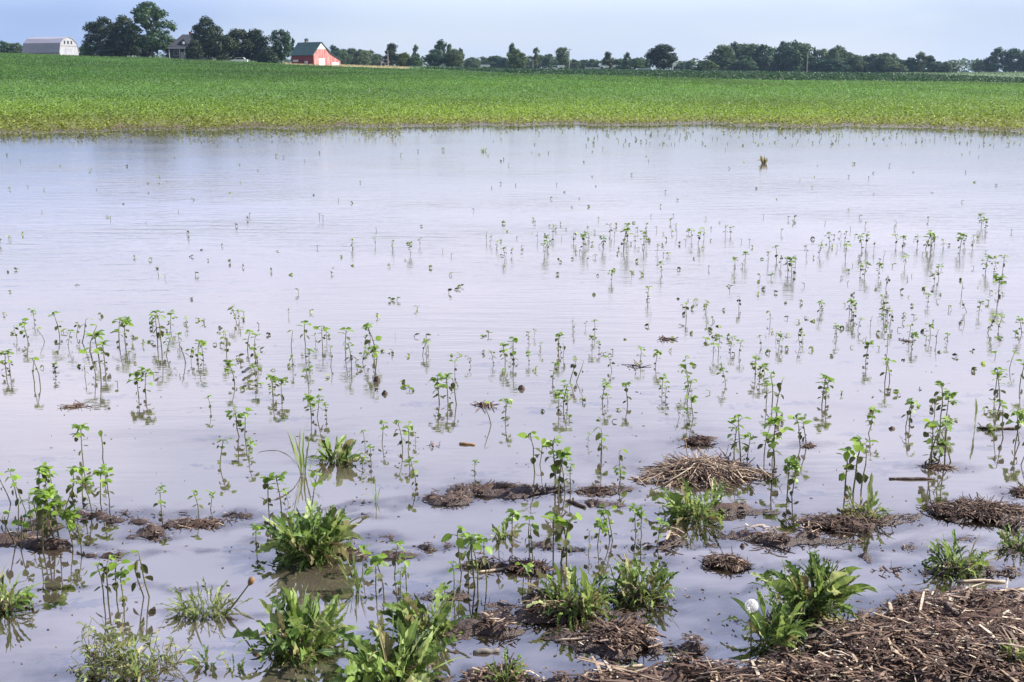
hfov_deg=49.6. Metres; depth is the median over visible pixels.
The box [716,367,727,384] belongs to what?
soybean seedling
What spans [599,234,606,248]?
soybean seedling
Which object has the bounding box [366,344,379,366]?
soybean seedling
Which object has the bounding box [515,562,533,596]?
soybean seedling
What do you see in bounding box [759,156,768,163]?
grass tuft
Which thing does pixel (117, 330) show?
soybean seedling
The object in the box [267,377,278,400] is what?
soybean seedling
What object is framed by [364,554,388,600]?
soybean seedling
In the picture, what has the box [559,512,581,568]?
soybean seedling
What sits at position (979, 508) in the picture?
straw heap
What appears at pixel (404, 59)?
broadleaf tree
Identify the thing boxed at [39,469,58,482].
soybean seedling
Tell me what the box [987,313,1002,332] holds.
soybean seedling
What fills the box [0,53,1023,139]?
soybean crop
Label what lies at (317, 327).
soybean seedling
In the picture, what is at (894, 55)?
broadleaf tree
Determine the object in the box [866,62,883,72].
broadleaf tree
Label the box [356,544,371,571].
soybean seedling
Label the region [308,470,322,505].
soybean seedling
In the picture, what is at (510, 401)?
soybean seedling
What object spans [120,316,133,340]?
soybean seedling
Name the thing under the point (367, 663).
dandelion clump
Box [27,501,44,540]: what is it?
soybean seedling
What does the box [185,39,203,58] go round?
broadleaf tree
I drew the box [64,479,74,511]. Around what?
soybean seedling
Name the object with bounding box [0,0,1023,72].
sky
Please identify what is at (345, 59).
broadleaf tree
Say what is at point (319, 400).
soybean seedling
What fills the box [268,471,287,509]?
soybean seedling
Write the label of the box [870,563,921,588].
straw heap
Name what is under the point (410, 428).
soybean seedling
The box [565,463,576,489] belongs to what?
soybean seedling
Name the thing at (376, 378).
mud clod
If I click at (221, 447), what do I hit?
soybean seedling
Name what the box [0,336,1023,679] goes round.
floating debris
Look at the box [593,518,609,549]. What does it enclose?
soybean seedling
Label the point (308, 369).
soybean seedling
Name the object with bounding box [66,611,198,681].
straggling weed
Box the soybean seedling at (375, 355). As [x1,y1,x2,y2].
[372,354,377,374]
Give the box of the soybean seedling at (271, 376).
[266,374,276,390]
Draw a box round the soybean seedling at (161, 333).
[150,310,165,349]
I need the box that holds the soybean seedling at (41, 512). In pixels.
[37,500,52,550]
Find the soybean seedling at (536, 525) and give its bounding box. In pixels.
[526,523,538,559]
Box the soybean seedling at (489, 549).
[472,538,492,583]
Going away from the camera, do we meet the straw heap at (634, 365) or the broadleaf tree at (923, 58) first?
the straw heap at (634, 365)
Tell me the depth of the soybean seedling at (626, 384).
5.20 m
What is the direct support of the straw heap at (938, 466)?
on the ground at (524, 635)
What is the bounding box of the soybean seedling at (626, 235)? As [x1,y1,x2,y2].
[620,225,634,248]
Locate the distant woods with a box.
[96,52,1018,72]
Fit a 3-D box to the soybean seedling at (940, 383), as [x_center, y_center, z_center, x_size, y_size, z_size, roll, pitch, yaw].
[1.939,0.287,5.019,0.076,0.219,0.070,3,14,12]
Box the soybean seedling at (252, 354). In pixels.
[249,346,260,366]
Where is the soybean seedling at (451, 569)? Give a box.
[446,560,460,594]
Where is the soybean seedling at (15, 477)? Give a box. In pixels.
[4,468,21,504]
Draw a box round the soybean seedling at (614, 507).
[599,503,616,540]
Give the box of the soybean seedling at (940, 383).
[934,381,949,415]
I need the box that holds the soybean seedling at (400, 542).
[389,540,405,576]
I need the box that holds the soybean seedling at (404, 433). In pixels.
[392,420,407,449]
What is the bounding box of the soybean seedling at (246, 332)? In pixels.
[242,329,254,350]
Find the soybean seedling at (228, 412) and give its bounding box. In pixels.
[225,406,243,436]
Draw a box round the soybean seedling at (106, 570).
[101,555,116,603]
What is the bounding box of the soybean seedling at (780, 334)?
[775,331,783,343]
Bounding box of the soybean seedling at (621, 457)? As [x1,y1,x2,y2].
[614,449,627,475]
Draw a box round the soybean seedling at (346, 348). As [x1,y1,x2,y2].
[344,342,356,366]
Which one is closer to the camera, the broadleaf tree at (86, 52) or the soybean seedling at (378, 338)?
the soybean seedling at (378, 338)
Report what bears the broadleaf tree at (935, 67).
on the ground at (524, 635)
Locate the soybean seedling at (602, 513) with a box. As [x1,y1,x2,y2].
[597,509,612,540]
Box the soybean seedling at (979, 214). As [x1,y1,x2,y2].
[978,212,984,226]
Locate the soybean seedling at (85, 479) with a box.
[76,475,95,512]
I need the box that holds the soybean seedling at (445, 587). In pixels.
[441,582,449,605]
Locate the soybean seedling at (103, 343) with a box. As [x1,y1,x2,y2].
[97,340,109,366]
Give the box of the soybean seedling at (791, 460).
[782,455,800,494]
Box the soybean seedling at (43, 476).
[35,467,46,494]
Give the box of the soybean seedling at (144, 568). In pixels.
[131,550,152,596]
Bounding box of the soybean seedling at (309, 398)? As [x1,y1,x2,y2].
[303,394,317,417]
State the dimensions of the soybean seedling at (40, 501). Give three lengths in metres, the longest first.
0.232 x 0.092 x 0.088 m
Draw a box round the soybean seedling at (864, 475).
[858,448,868,490]
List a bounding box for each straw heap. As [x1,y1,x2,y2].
[59,400,92,409]
[159,516,244,532]
[455,479,536,492]
[471,400,499,409]
[502,557,559,574]
[573,483,619,496]
[581,613,666,650]
[618,359,649,367]
[624,438,779,492]
[658,335,678,340]
[676,432,718,444]
[698,546,754,573]
[723,477,782,492]
[783,511,894,536]
[798,442,816,448]
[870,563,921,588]
[912,460,963,472]
[917,492,1023,523]
[925,499,957,519]
[1005,483,1023,499]
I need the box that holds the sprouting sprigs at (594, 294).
[2,128,1021,421]
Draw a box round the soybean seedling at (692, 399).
[684,395,697,417]
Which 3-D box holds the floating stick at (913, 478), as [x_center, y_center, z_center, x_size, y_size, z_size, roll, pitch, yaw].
[1.526,0.527,4.245,0.164,0.012,0.014,0,13,0]
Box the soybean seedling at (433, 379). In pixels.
[428,373,446,402]
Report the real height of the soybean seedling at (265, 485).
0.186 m
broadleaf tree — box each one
[0,40,11,52]
[7,43,22,52]
[79,43,97,55]
[82,16,113,52]
[91,38,134,56]
[104,14,140,56]
[122,1,177,57]
[133,34,150,57]
[163,39,175,57]
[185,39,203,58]
[190,15,222,59]
[207,32,240,60]
[223,28,257,59]
[239,28,270,60]
[255,47,280,62]
[268,29,292,62]
[329,44,342,63]
[339,48,351,64]
[345,48,357,64]
[352,49,371,65]
[363,49,379,65]
[371,54,382,65]
[382,42,401,64]
[396,52,412,66]
[406,56,423,66]
[411,44,423,63]
[423,49,446,66]
[434,39,446,56]
[444,48,464,66]
[445,44,452,66]
[462,57,480,67]
[476,56,489,66]
[482,55,501,67]
[494,57,508,67]
[506,42,515,54]
[506,49,527,68]
[519,55,533,67]
[530,47,539,65]
[530,54,543,67]
[539,54,558,67]
[554,47,570,67]
[566,59,580,68]
[578,59,587,68]
[585,59,595,65]
[592,61,604,65]
[602,51,614,68]
[613,59,623,68]
[622,52,631,68]
[627,57,644,68]
[644,43,678,69]
[644,57,651,67]
[676,62,685,69]
[682,60,695,69]
[703,44,737,70]
[729,41,742,68]
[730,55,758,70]
[736,43,764,68]
[749,44,775,70]
[772,41,791,70]
[772,58,784,70]
[779,39,813,71]
[800,42,813,69]
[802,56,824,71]
[810,48,827,70]
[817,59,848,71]
[819,48,843,67]
[834,45,844,56]
[840,50,860,71]
[843,54,869,71]
[859,55,868,71]
[863,53,876,72]
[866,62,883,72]
[870,53,900,72]
[885,64,909,72]
[888,53,901,61]
[903,57,918,72]
[915,51,927,71]
[917,64,928,72]
[926,55,935,70]
[929,61,942,72]
[935,62,952,72]
[949,62,961,71]
[970,60,986,72]
[981,56,999,71]
[990,47,1006,71]
[1000,47,1023,71]
[1016,50,1023,71]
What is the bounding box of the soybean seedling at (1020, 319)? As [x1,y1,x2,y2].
[1015,316,1023,333]
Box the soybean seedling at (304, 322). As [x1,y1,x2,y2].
[295,320,310,344]
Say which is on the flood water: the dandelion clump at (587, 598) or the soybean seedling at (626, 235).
the soybean seedling at (626, 235)
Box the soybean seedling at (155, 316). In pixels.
[149,311,164,340]
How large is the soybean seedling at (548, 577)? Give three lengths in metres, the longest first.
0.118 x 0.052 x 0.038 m
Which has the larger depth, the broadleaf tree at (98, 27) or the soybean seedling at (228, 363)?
the broadleaf tree at (98, 27)
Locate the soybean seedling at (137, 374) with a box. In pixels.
[126,370,142,396]
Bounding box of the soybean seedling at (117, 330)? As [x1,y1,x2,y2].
[111,316,125,344]
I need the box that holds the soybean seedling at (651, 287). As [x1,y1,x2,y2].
[645,286,652,300]
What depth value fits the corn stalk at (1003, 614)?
3.09 m
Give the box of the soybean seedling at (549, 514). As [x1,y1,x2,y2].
[541,511,565,570]
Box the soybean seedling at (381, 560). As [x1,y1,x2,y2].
[366,551,387,598]
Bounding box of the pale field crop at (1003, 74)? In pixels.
[410,66,1023,76]
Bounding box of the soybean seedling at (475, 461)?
[471,459,479,472]
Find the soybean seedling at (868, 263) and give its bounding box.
[861,260,871,276]
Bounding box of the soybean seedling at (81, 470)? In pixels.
[73,466,89,509]
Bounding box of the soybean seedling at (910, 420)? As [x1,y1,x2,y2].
[901,401,918,425]
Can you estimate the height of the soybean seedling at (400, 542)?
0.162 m
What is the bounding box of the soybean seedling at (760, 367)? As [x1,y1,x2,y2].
[758,364,764,378]
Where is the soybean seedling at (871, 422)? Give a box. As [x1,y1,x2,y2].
[866,406,882,432]
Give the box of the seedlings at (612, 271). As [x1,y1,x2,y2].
[130,218,998,440]
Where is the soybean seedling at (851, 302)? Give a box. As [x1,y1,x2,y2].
[846,299,856,314]
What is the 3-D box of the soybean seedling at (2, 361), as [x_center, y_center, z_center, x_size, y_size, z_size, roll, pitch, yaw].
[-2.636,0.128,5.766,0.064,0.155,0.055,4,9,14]
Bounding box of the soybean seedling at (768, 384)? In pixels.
[760,380,774,402]
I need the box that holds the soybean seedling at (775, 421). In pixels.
[763,407,794,471]
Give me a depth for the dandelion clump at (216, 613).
3.19 m
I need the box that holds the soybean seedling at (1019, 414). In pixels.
[1005,410,1023,446]
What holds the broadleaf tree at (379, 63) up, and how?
on the ground at (524, 635)
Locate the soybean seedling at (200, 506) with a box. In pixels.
[187,490,202,517]
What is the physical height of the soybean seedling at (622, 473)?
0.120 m
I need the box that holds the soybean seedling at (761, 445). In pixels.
[757,432,768,455]
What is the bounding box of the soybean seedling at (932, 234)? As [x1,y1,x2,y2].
[925,230,934,251]
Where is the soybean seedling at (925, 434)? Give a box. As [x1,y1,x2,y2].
[922,418,945,460]
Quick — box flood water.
[0,124,1023,681]
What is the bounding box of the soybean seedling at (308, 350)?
[305,348,314,363]
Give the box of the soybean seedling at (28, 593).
[22,589,36,610]
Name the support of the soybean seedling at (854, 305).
on the flood water
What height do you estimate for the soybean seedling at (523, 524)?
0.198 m
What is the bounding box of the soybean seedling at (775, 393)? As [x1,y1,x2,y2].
[763,371,777,404]
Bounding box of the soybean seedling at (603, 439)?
[598,432,608,449]
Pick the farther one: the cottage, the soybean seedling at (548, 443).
the cottage
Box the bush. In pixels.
[690,60,718,70]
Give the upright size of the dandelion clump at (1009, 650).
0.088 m
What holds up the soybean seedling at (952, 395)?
on the flood water
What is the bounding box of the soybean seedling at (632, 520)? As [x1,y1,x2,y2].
[628,502,642,535]
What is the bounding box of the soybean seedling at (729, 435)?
[725,420,743,459]
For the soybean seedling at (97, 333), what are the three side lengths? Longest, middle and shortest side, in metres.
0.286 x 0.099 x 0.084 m
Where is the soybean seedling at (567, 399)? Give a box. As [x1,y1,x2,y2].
[563,389,570,407]
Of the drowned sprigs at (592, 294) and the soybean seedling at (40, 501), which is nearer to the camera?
the soybean seedling at (40, 501)
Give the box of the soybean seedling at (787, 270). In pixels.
[782,257,792,271]
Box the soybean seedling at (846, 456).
[837,446,857,492]
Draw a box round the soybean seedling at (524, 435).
[517,431,539,473]
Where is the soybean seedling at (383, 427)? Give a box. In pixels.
[379,420,387,442]
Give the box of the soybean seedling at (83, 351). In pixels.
[78,347,98,374]
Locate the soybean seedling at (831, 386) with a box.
[822,376,834,402]
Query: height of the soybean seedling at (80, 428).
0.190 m
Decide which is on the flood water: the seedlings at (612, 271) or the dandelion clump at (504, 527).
the seedlings at (612, 271)
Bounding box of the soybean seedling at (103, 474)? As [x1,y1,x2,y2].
[99,467,113,498]
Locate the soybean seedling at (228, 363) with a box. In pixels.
[224,360,236,383]
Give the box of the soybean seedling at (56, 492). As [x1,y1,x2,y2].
[50,490,61,524]
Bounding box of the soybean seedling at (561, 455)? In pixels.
[554,447,572,495]
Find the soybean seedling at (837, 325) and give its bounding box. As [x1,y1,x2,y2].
[833,323,838,337]
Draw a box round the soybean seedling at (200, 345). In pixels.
[197,341,206,357]
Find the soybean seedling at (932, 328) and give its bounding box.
[925,323,933,338]
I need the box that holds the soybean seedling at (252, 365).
[248,363,257,382]
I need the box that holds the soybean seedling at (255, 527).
[249,523,264,545]
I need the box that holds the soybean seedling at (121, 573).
[108,566,130,603]
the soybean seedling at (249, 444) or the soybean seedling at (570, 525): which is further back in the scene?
the soybean seedling at (249, 444)
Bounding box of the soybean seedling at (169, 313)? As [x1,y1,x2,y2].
[166,309,177,327]
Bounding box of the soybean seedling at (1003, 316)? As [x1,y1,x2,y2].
[996,315,1005,329]
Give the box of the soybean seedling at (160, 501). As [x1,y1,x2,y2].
[153,485,166,517]
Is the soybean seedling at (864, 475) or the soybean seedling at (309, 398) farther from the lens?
the soybean seedling at (309, 398)
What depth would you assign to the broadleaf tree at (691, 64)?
560.13 m
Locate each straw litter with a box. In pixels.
[467,512,1023,681]
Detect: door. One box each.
[66,48,72,54]
[319,58,324,64]
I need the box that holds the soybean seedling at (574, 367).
[570,358,576,381]
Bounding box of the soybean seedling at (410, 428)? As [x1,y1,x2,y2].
[402,421,413,451]
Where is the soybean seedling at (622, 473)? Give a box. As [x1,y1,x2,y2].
[613,466,626,489]
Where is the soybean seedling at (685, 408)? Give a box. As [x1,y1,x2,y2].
[683,405,692,420]
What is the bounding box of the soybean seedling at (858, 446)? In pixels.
[844,434,877,492]
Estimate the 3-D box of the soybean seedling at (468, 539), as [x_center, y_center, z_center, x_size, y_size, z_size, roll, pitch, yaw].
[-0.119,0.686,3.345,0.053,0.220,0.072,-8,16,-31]
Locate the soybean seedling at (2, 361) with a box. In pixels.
[0,350,11,372]
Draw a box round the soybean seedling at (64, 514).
[51,507,78,545]
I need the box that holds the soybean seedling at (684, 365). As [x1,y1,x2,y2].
[678,359,693,384]
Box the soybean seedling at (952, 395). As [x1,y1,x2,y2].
[941,388,957,417]
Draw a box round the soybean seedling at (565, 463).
[549,452,571,494]
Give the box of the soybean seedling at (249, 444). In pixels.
[245,437,256,457]
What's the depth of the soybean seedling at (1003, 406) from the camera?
4.81 m
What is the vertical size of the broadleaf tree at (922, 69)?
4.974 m
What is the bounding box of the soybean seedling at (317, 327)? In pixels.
[313,326,327,347]
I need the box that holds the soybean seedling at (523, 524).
[518,515,536,558]
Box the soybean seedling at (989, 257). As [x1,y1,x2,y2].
[981,253,992,271]
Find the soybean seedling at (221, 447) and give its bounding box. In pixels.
[217,438,231,466]
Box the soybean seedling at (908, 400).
[905,398,916,417]
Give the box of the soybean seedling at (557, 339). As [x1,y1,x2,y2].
[555,332,564,353]
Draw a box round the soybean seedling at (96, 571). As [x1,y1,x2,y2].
[90,562,110,602]
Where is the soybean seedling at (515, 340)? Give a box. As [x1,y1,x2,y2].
[507,337,518,361]
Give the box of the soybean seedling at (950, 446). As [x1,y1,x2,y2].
[935,426,953,465]
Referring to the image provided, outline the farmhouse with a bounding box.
[167,32,212,59]
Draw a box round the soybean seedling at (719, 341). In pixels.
[714,335,724,352]
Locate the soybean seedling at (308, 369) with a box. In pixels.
[301,365,312,387]
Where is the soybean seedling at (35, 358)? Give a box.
[32,357,40,381]
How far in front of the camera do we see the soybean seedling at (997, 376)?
5.36 m
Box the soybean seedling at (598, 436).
[593,427,607,460]
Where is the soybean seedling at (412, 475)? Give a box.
[404,457,417,485]
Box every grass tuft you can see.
[97,633,137,680]
[259,421,321,473]
[327,550,365,600]
[362,481,380,502]
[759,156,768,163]
[974,399,1000,433]
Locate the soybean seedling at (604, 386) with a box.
[599,378,610,402]
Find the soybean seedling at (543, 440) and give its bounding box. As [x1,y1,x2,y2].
[536,438,546,464]
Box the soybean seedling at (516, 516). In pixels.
[505,509,520,545]
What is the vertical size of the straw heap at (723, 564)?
0.124 m
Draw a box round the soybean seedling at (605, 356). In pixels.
[604,353,614,370]
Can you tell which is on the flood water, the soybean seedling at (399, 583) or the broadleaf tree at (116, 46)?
the soybean seedling at (399, 583)
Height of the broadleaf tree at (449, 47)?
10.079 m
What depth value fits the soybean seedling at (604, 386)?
5.22 m
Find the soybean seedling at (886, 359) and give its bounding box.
[880,358,896,381]
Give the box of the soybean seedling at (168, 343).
[163,333,174,355]
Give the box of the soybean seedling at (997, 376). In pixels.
[989,371,1006,394]
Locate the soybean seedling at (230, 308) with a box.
[228,306,238,321]
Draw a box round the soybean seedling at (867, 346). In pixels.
[863,340,873,361]
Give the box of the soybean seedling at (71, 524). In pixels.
[66,507,82,547]
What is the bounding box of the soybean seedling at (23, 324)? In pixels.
[19,318,28,340]
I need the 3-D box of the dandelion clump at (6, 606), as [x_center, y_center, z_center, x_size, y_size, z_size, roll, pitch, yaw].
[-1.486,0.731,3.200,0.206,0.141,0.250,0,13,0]
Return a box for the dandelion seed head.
[745,599,757,651]
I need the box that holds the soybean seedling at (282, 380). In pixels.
[275,377,288,398]
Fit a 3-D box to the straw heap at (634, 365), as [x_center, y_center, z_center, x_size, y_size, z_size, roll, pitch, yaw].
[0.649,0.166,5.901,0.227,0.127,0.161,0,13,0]
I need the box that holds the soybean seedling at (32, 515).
[20,490,36,531]
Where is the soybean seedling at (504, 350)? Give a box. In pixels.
[499,342,509,364]
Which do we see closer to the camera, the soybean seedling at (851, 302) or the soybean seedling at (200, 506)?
the soybean seedling at (200, 506)
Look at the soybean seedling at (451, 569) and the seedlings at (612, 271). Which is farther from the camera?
the seedlings at (612, 271)
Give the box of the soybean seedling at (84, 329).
[80,318,92,342]
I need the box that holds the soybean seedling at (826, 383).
[816,373,834,403]
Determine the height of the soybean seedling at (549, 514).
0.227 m
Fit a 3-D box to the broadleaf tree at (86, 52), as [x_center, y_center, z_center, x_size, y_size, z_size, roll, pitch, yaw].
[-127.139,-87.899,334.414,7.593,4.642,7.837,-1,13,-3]
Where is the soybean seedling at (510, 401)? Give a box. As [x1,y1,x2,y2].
[499,399,513,421]
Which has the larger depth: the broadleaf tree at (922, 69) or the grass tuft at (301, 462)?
the broadleaf tree at (922, 69)
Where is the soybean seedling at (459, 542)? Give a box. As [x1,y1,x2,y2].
[441,525,466,572]
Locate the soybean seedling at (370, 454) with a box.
[366,444,374,464]
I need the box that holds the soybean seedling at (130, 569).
[127,564,143,596]
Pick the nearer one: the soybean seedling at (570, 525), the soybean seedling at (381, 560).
the soybean seedling at (381, 560)
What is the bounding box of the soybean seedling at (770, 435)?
[764,433,781,459]
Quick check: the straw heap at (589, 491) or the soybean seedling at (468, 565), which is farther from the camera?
the straw heap at (589, 491)
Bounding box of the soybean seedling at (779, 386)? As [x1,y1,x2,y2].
[776,377,783,405]
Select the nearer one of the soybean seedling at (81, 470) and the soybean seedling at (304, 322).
the soybean seedling at (81, 470)
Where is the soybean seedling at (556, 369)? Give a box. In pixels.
[549,361,559,383]
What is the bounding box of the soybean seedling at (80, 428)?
[70,423,88,458]
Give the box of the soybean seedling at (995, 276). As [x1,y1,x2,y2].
[992,273,1006,296]
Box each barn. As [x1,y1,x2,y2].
[22,37,79,55]
[291,38,341,65]
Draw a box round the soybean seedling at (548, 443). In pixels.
[542,436,568,487]
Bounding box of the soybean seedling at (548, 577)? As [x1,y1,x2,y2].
[540,573,553,599]
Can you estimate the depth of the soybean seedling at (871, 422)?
4.76 m
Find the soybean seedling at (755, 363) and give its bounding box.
[749,355,760,377]
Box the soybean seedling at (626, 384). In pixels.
[622,380,633,404]
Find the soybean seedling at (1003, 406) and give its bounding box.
[990,399,1007,430]
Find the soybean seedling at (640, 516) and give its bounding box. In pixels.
[632,505,646,535]
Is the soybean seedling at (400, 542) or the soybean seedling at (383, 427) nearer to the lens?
the soybean seedling at (400, 542)
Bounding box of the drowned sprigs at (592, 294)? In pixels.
[0,128,1016,424]
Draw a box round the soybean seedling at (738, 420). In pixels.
[728,414,750,462]
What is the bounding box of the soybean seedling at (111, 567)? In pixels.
[108,552,130,601]
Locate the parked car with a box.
[230,57,247,61]
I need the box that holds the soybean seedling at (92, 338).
[89,324,96,350]
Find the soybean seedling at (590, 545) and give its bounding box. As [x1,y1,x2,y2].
[584,530,595,553]
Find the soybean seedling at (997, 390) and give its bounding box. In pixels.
[991,367,1008,403]
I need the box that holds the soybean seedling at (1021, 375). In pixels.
[1016,359,1023,384]
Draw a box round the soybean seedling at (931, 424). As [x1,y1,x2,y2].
[923,421,950,465]
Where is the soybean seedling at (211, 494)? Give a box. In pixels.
[205,490,215,509]
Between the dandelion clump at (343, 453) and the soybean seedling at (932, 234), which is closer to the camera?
the dandelion clump at (343, 453)
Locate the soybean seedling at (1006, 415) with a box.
[995,403,1008,438]
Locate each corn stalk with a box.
[473,648,499,653]
[479,568,504,572]
[555,636,596,640]
[943,600,958,614]
[957,579,1004,582]
[986,610,1009,624]
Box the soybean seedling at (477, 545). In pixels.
[471,542,481,595]
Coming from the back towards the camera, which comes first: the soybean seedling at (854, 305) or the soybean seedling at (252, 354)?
the soybean seedling at (854, 305)
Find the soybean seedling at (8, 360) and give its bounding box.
[3,349,13,372]
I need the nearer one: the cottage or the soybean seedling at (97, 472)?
the soybean seedling at (97, 472)
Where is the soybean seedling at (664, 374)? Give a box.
[658,373,669,389]
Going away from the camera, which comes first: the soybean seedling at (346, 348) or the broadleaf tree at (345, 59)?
the soybean seedling at (346, 348)
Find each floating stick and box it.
[459,442,474,444]
[568,499,585,507]
[889,477,931,479]
[977,427,1014,429]
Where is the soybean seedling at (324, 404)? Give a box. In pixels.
[322,402,328,416]
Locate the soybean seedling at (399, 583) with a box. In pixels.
[392,567,406,599]
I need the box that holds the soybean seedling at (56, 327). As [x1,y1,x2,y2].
[48,311,62,334]
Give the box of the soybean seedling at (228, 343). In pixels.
[220,336,230,357]
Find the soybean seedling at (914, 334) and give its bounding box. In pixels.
[910,332,918,346]
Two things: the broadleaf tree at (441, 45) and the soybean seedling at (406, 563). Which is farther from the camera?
the broadleaf tree at (441, 45)
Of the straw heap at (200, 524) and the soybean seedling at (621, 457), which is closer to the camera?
the straw heap at (200, 524)
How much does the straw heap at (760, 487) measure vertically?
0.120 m
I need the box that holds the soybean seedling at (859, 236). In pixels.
[855,234,863,248]
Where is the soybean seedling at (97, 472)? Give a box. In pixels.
[92,464,112,511]
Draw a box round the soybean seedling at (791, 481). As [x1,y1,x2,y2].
[788,464,803,495]
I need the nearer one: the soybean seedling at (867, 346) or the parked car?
the soybean seedling at (867, 346)
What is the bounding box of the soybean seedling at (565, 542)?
[553,518,574,566]
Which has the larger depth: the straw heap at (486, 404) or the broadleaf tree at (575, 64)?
the broadleaf tree at (575, 64)
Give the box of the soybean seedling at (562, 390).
[559,380,572,407]
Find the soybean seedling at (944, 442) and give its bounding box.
[934,437,949,462]
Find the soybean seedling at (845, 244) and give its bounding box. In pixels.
[843,241,851,256]
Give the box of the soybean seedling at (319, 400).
[314,394,323,417]
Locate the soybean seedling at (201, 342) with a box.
[194,339,204,361]
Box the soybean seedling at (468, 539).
[462,532,484,596]
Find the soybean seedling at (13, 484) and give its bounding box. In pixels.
[11,482,27,520]
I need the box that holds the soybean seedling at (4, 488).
[0,473,10,502]
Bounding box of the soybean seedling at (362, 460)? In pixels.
[357,452,365,466]
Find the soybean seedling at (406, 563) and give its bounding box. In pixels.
[397,553,412,588]
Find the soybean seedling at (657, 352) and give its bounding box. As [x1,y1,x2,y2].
[653,349,661,366]
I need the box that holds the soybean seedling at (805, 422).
[794,417,813,448]
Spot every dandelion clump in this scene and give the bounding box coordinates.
[0,565,43,622]
[32,500,75,519]
[155,576,254,622]
[184,644,225,677]
[222,654,244,671]
[233,586,362,668]
[256,498,371,570]
[308,435,360,470]
[315,616,461,681]
[369,583,470,647]
[474,645,529,681]
[482,518,521,549]
[521,558,618,631]
[602,553,681,609]
[616,658,636,672]
[623,533,644,549]
[646,477,729,530]
[663,647,692,667]
[721,585,821,658]
[748,549,879,631]
[840,472,894,519]
[900,672,913,681]
[912,529,996,586]
[991,638,1023,668]
[994,523,1023,557]
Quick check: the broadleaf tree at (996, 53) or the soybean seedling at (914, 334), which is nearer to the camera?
the soybean seedling at (914, 334)
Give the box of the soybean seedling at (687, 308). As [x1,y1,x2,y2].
[682,302,688,319]
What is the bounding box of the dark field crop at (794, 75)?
[419,66,1023,82]
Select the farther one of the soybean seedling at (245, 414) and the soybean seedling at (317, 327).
the soybean seedling at (317, 327)
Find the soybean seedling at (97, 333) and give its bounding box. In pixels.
[86,330,105,370]
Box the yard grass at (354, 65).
[1,52,409,67]
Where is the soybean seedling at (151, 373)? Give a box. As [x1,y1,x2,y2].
[137,366,153,396]
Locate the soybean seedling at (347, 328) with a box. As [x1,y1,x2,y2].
[338,327,353,353]
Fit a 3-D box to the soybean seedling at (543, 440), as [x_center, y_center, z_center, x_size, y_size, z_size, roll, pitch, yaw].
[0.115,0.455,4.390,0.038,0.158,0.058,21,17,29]
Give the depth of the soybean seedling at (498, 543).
3.51 m
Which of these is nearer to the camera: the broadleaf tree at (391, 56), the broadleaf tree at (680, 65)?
the broadleaf tree at (391, 56)
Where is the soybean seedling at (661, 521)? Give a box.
[651,517,669,546]
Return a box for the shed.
[672,62,676,69]
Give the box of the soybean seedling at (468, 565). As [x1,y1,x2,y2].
[462,532,481,591]
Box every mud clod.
[373,376,379,381]
[587,501,593,507]
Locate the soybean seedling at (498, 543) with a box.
[496,534,503,561]
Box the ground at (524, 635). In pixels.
[0,57,1023,681]
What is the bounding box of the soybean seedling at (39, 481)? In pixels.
[34,462,53,488]
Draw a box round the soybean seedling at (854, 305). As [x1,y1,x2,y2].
[848,298,856,314]
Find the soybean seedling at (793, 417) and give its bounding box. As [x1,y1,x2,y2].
[787,413,804,448]
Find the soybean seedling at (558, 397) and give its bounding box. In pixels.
[553,389,566,411]
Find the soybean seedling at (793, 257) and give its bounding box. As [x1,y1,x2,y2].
[785,256,796,273]
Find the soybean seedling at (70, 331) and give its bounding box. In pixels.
[64,330,75,347]
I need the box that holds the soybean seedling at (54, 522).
[48,500,66,538]
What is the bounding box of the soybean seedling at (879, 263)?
[876,261,883,274]
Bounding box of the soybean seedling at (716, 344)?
[710,340,718,356]
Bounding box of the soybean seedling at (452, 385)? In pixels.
[446,378,457,403]
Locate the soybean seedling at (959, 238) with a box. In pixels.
[955,233,966,248]
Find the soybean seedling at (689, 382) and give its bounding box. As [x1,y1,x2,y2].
[683,375,697,402]
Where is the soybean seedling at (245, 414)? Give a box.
[237,407,252,436]
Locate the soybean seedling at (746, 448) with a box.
[742,432,757,463]
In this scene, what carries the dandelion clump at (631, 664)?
on the ground at (524, 635)
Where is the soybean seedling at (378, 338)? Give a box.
[362,324,381,353]
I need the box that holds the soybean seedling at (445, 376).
[440,373,452,401]
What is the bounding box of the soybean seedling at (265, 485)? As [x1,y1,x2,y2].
[260,472,275,511]
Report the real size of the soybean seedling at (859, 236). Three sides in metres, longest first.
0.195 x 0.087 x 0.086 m
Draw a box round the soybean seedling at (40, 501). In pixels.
[30,484,63,537]
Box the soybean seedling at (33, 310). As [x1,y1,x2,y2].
[27,308,35,320]
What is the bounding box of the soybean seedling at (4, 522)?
[1,510,17,547]
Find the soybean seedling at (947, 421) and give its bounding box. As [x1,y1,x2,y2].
[938,416,958,464]
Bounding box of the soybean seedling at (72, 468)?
[65,465,78,498]
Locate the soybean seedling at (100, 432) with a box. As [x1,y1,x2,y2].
[98,430,105,458]
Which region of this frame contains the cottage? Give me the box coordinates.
[585,66,598,68]
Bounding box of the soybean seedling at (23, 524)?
[11,514,28,550]
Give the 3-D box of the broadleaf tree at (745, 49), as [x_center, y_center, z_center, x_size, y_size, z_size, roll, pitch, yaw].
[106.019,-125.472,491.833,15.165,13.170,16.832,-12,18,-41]

